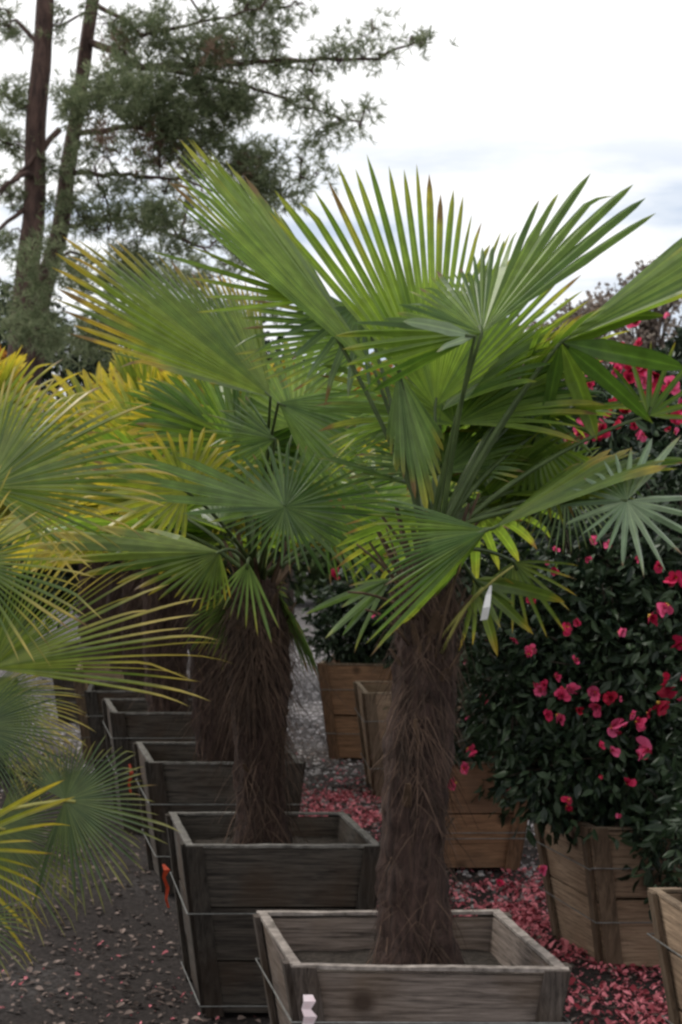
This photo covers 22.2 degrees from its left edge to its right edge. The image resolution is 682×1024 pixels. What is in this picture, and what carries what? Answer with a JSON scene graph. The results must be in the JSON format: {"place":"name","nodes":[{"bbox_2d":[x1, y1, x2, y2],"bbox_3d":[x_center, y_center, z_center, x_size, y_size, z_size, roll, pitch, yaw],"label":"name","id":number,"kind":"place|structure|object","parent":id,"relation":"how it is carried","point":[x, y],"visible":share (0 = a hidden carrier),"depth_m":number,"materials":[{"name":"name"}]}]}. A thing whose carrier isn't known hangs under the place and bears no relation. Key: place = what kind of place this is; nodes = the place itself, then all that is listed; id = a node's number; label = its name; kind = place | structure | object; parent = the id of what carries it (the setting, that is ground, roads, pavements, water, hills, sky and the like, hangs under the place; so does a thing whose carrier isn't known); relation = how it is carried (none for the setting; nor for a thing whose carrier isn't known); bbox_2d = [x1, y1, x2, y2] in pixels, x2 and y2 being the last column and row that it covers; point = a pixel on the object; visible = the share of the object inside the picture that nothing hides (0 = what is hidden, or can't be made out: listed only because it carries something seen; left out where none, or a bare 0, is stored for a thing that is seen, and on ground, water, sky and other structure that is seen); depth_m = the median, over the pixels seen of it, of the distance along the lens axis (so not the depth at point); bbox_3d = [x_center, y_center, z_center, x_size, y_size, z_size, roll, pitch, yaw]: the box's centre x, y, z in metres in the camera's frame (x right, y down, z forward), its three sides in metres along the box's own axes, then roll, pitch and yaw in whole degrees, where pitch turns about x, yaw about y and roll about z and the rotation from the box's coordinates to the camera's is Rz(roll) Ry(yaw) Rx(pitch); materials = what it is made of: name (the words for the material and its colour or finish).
{"place":"outdoors","nodes":[
{"label":"outdoors","id":0,"kind":"place"},
{"bbox_2d":[0,349,6,367],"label":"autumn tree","id":1,"kind":"object","parent":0,"point":[4,355],"visible":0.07,"depth_m":33.74,"materials":[{"name":"orange plant"}]},
{"bbox_2d":[272,360,354,638],"bbox_3d":[-0.764,-0.195,26.012,2.348,4.189,1.732,0,0,0],"label":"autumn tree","id":2,"kind":"object","parent":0,"point":[291,593],"depth_m":25.92,"materials":[{"name":"plant"}]},
{"bbox_2d":[0,547,671,1023],"bbox_3d":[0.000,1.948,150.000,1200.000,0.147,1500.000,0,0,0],"label":"ground","id":3,"kind":"structure","parent":0,"point":[152,919],"depth_m":8.12,"materials":[{"name":"grey gravel"}]},
{"bbox_2d":[0,677,17,771],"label":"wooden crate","id":4,"kind":"object","parent":3,"relation":"on","point":[2,749],"visible":0.08,"depth_m":12.86,"materials":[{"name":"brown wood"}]},
{"bbox_2d":[0,346,64,627],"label":"fan palm","id":5,"kind":"object","parent":3,"relation":"on","point":[7,370],"visible":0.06,"depth_m":12.41,"materials":[{"name":"yellow plant"}]},
{"bbox_2d":[0,406,121,730],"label":"fan palm","id":6,"kind":"object","parent":3,"relation":"on","point":[108,600],"visible":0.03,"depth_m":13.39,"materials":[{"name":"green plant"}]},
{"bbox_2d":[0,0,147,658],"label":"pine tree","id":7,"kind":"object","parent":3,"relation":"on","point":[26,325],"visible":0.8,"depth_m":21.88,"materials":[{"name":"green plant"}]},
{"bbox_2d":[49,641,108,722],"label":"wooden crate","id":8,"kind":"object","parent":3,"relation":"on","point":[61,683],"visible":0.1,"depth_m":15.66,"materials":[{"name":"brown wood"}]},
{"bbox_2d":[0,399,229,648],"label":"fan palm","id":9,"kind":"object","parent":8,"relation":"in","point":[84,585],"visible":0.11,"depth_m":15.87,"materials":[{"name":"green plant"}]},
{"bbox_2d":[0,350,187,746],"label":"fan palm","id":10,"kind":"object","parent":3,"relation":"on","point":[133,604],"visible":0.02,"depth_m":12.28,"materials":[{"name":"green plant"}]},
{"bbox_2d":[73,664,123,762],"bbox_3d":[-1.644,1.547,13.540,0.845,0.707,0.834,0,0,-6],"label":"wooden crate","id":11,"kind":"object","parent":3,"relation":"on","point":[80,687],"visible":0.24,"depth_m":13.14,"materials":[{"name":"brown wood"}]},
{"bbox_2d":[84,680,191,782],"bbox_3d":[-1.416,1.567,12.412,0.795,0.667,0.784,0,0,-6],"label":"wooden crate","id":12,"kind":"object","parent":3,"relation":"on","point":[94,694],"visible":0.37,"depth_m":12.04,"materials":[{"name":"brown wood"}]},
{"bbox_2d":[101,698,195,833],"bbox_3d":[-1.030,1.537,10.590,0.952,0.727,0.814,0,0,0],"label":"wooden crate","id":13,"kind":"object","parent":3,"relation":"on","point":[134,723],"visible":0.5,"depth_m":10.22,"materials":[{"name":"grey wood"}]},
{"bbox_2d":[0,344,314,829],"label":"fan palm","id":14,"kind":"object","parent":13,"relation":"in","point":[155,703],"visible":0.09,"depth_m":10.50,"materials":[{"name":"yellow plant"}]},
{"bbox_2d":[0,271,304,411],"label":"broadleaf tree","id":15,"kind":"object","parent":3,"relation":"on","point":[47,375],"visible":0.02,"depth_m":37.31,"materials":[{"name":"green plant"}]},
{"bbox_2d":[0,523,308,633],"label":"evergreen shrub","id":16,"kind":"object","parent":3,"relation":"on","point":[68,576],"visible":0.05,"depth_m":18.61,"materials":[{"name":"green plant"}]},
{"bbox_2d":[133,742,305,892],"bbox_3d":[-0.645,1.567,8.975,0.943,0.667,0.824,0,0,0],"label":"wooden crate","id":17,"kind":"object","parent":3,"relation":"on","point":[171,776],"visible":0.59,"depth_m":8.62,"materials":[{"name":"grey wood"}]},
{"bbox_2d":[128,764,133,792],"bbox_3d":[-1.056,1.344,8.743,0.024,0.155,0.038,0,0,-20],"label":"ribbon","id":18,"kind":"object","parent":17,"relation":"attached to","point":[129,779],"visible":0.63,"depth_m":8.74,"materials":[{"name":"red plastic"}]},
{"bbox_2d":[7,359,408,803],"bbox_3d":[-0.739,0.500,9.091,2.219,2.740,2.002,0,0,-26],"label":"fan palm","id":19,"kind":"object","parent":17,"relation":"in","point":[204,747],"visible":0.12,"depth_m":8.90,"materials":[{"name":"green plant"}]},
{"bbox_2d":[27,0,457,627],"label":"pine tree","id":20,"kind":"object","parent":3,"relation":"on","point":[217,50],"visible":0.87,"depth_m":21.90,"materials":[{"name":"green plant"}]},
{"bbox_2d":[165,812,380,1016],"bbox_3d":[-0.295,1.652,7.200,0.933,0.697,0.794,0,0,0],"label":"wooden crate","id":21,"kind":"object","parent":3,"relation":"on","point":[240,884],"visible":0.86,"depth_m":6.86,"materials":[{"name":"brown wood"}]},
{"bbox_2d":[162,864,169,907],"bbox_3d":[-0.682,1.461,6.795,0.033,0.172,0.032,0,0,0],"label":"ribbon","id":22,"kind":"object","parent":21,"relation":"attached to","point":[166,870],"visible":1,"depth_m":6.79,"materials":[{"name":"red plastic"}]},
{"bbox_2d":[26,237,522,938],"bbox_3d":[-0.392,0.379,7.055,1.970,2.804,2.467,0,0,24],"label":"fan palm","id":23,"kind":"object","parent":21,"relation":"in","point":[260,449],"visible":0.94,"depth_m":6.59,"materials":[{"name":"green plant"}]},
{"bbox_2d":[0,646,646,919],"bbox_3d":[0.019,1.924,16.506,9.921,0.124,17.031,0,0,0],"label":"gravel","id":24,"kind":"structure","parent":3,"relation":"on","point":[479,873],"depth_m":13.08,"materials":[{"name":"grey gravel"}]},
{"bbox_2d":[0,722,668,1023],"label":"leaf litter","id":25,"kind":"object","parent":3,"relation":"on","point":[40,988],"visible":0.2,"depth_m":7.68,"materials":[{"name":"brown plant"}]},
{"bbox_2d":[0,753,669,1023],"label":"fallen petals","id":26,"kind":"object","parent":3,"relation":"on","point":[529,915],"visible":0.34,"depth_m":7.88,"materials":[{"name":"plant"}]},
{"bbox_2d":[293,543,381,604],"bbox_3d":[-0.392,0.789,36.069,6.149,2.876,4.615,0,0,0],"label":"evergreen shrub","id":27,"kind":"object","parent":3,"relation":"on","point":[312,577],"visible":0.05,"depth_m":35.20,"materials":[{"name":"green plant"}]},
{"bbox_2d":[316,655,391,759],"bbox_3d":[0.282,1.527,13.640,0.845,0.747,0.834,0,0,8],"label":"wooden crate","id":28,"kind":"object","parent":3,"relation":"on","point":[342,733],"visible":0.47,"depth_m":13.31,"materials":[{"name":"orange wood"}]},
{"bbox_2d":[294,554,403,665],"bbox_3d":[0.257,0.816,13.583,1.266,1.054,1.056,0,0,0],"label":"dark bush","id":29,"kind":"object","parent":28,"relation":"in","point":[337,644],"visible":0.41,"depth_m":13.42,"materials":[{"name":"green plant"}]},
{"bbox_2d":[252,909,571,1023],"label":"wooden crate","id":30,"kind":"object","parent":3,"relation":"on","point":[513,972],"visible":0.88,"depth_m":4.85,"materials":[{"name":"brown wood"}]},
{"bbox_2d":[301,995,316,1023],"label":"ribbon","id":31,"kind":"object","parent":30,"relation":"attached to","point":[310,1016],"visible":1,"depth_m":4.77,"materials":[{"name":"plastic"}]},
{"bbox_2d":[148,139,681,972],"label":"fan palm","id":32,"kind":"object","parent":30,"relation":"in","point":[454,353],"visible":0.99,"depth_m":5.27,"materials":[{"name":"green plant"}]},
{"bbox_2d":[480,585,491,620],"bbox_3d":[0.410,0.257,4.916,0.034,0.099,0.013,0,0,-11],"label":"plant tag","id":33,"kind":"object","parent":32,"relation":"hanging from","point":[485,609],"visible":1,"depth_m":4.92,"materials":[{"name":"white plastic"}]},
{"bbox_2d":[353,681,482,796],"bbox_3d":[0.531,1.547,11.927,0.845,0.707,0.834,0,0,-4],"label":"wooden crate","id":34,"kind":"object","parent":3,"relation":"on","point":[370,722],"visible":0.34,"depth_m":11.55,"materials":[{"name":"brown wood"}]},
{"bbox_2d":[343,417,557,734],"bbox_3d":[0.567,0.575,11.904,2.087,2.640,2.128,0,0,20],"label":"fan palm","id":35,"kind":"object","parent":3,"relation":"on","point":[444,430],"visible":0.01,"depth_m":11.58,"materials":[{"name":"green plant"}]},
{"bbox_2d":[443,761,529,869],"bbox_3d":[0.637,1.607,9.538,0.808,0.587,0.810,0,0,0],"label":"wooden crate","id":36,"kind":"object","parent":3,"relation":"on","point":[490,842],"visible":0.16,"depth_m":9.22,"materials":[{"name":"orange wood"}]},
{"bbox_2d":[371,531,581,829],"bbox_3d":[0.770,0.844,9.487,1.225,1.738,1.282,0,0,0],"label":"camellia bush","id":37,"kind":"object","parent":36,"relation":"in","point":[467,578],"visible":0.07,"depth_m":9.32,"materials":[{"name":"green plant"}]},
{"bbox_2d":[477,312,681,737],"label":"camellia bush","id":38,"kind":"object","parent":3,"relation":"on","point":[673,429],"visible":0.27,"depth_m":8.63,"materials":[{"name":"green plant"}]},
{"bbox_2d":[505,296,654,388],"bbox_3d":[4.433,-1.530,39.823,5.768,6.866,4.527,0,0,0],"label":"broadleaf tree","id":39,"kind":"object","parent":3,"relation":"on","point":[590,306],"visible":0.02,"depth_m":39.71,"materials":[{"name":"green plant"}]},
{"bbox_2d":[533,805,681,968],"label":"wooden crate","id":40,"kind":"object","parent":3,"relation":"on","point":[597,910],"visible":0.47,"depth_m":7.22,"materials":[{"name":"brown wood"}]},
{"bbox_2d":[455,418,681,921],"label":"camellia bush","id":41,"kind":"object","parent":40,"relation":"in","point":[619,642],"visible":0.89,"depth_m":7.26,"materials":[{"name":"green plant"}]},
{"bbox_2d":[568,255,681,365],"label":"bare tree","id":42,"kind":"object","parent":3,"relation":"on","point":[652,326],"visible":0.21,"depth_m":41.69,"materials":[{"name":"brown plant"}]},
{"bbox_2d":[609,327,681,420],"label":"broadleaf tree","id":43,"kind":"object","parent":3,"relation":"on","point":[669,343],"visible":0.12,"depth_m":29.68,"materials":[{"name":"green plant"}]},
{"bbox_2d":[647,887,681,1023],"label":"wooden crate","id":44,"kind":"object","parent":3,"relation":"on","point":[665,905],"visible":1,"depth_m":5.88,"materials":[{"name":"brown wood"}]},
{"bbox_2d":[642,656,681,867],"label":"camellia bush","id":45,"kind":"object","parent":44,"relation":"in","point":[655,825],"visible":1,"depth_m":5.77,"materials":[{"name":"green plant"}]},
{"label":"wooden crate","id":46,"kind":"object","parent":3,"relation":"on","visible":0},
{"bbox_2d":[0,358,229,705],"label":"fan palm","id":47,"kind":"object","parent":46,"relation":"in","point":[16,474],"visible":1,"depth_m":5.12,"materials":[{"name":"green plant"}]},
{"bbox_2d":[0,0,681,398],"label":"sky","id":48,"kind":"structure","parent":0,"point":[534,98],"materials":[{"name":"white"}]},
{"bbox_2d":[352,360,405,576],"bbox_3d":[0.431,-0.250,27.003,2.004,4.302,1.370,0,0,0],"label":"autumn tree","id":49,"kind":"object","parent":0,"point":[371,373],"visible":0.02,"depth_m":26.91,"materials":[{"name":"green plant"}]},
{"bbox_2d":[376,491,667,622],"bbox_3d":[2.008,0.625,17.926,3.409,2.571,2.577,0,0,-21],"label":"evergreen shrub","id":50,"kind":"object","parent":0,"point":[489,567],"depth_m":17.46,"materials":[{"name":"green plant"}]},
{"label":"wooden crate","id":51,"kind":"object","parent":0,"visible":0},
{"bbox_2d":[0,671,179,980],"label":"fan palm","id":52,"kind":"object","parent":51,"relation":"in","point":[76,792],"visible":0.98,"depth_m":4.90,"materials":[{"name":"green plant"}]}
]}

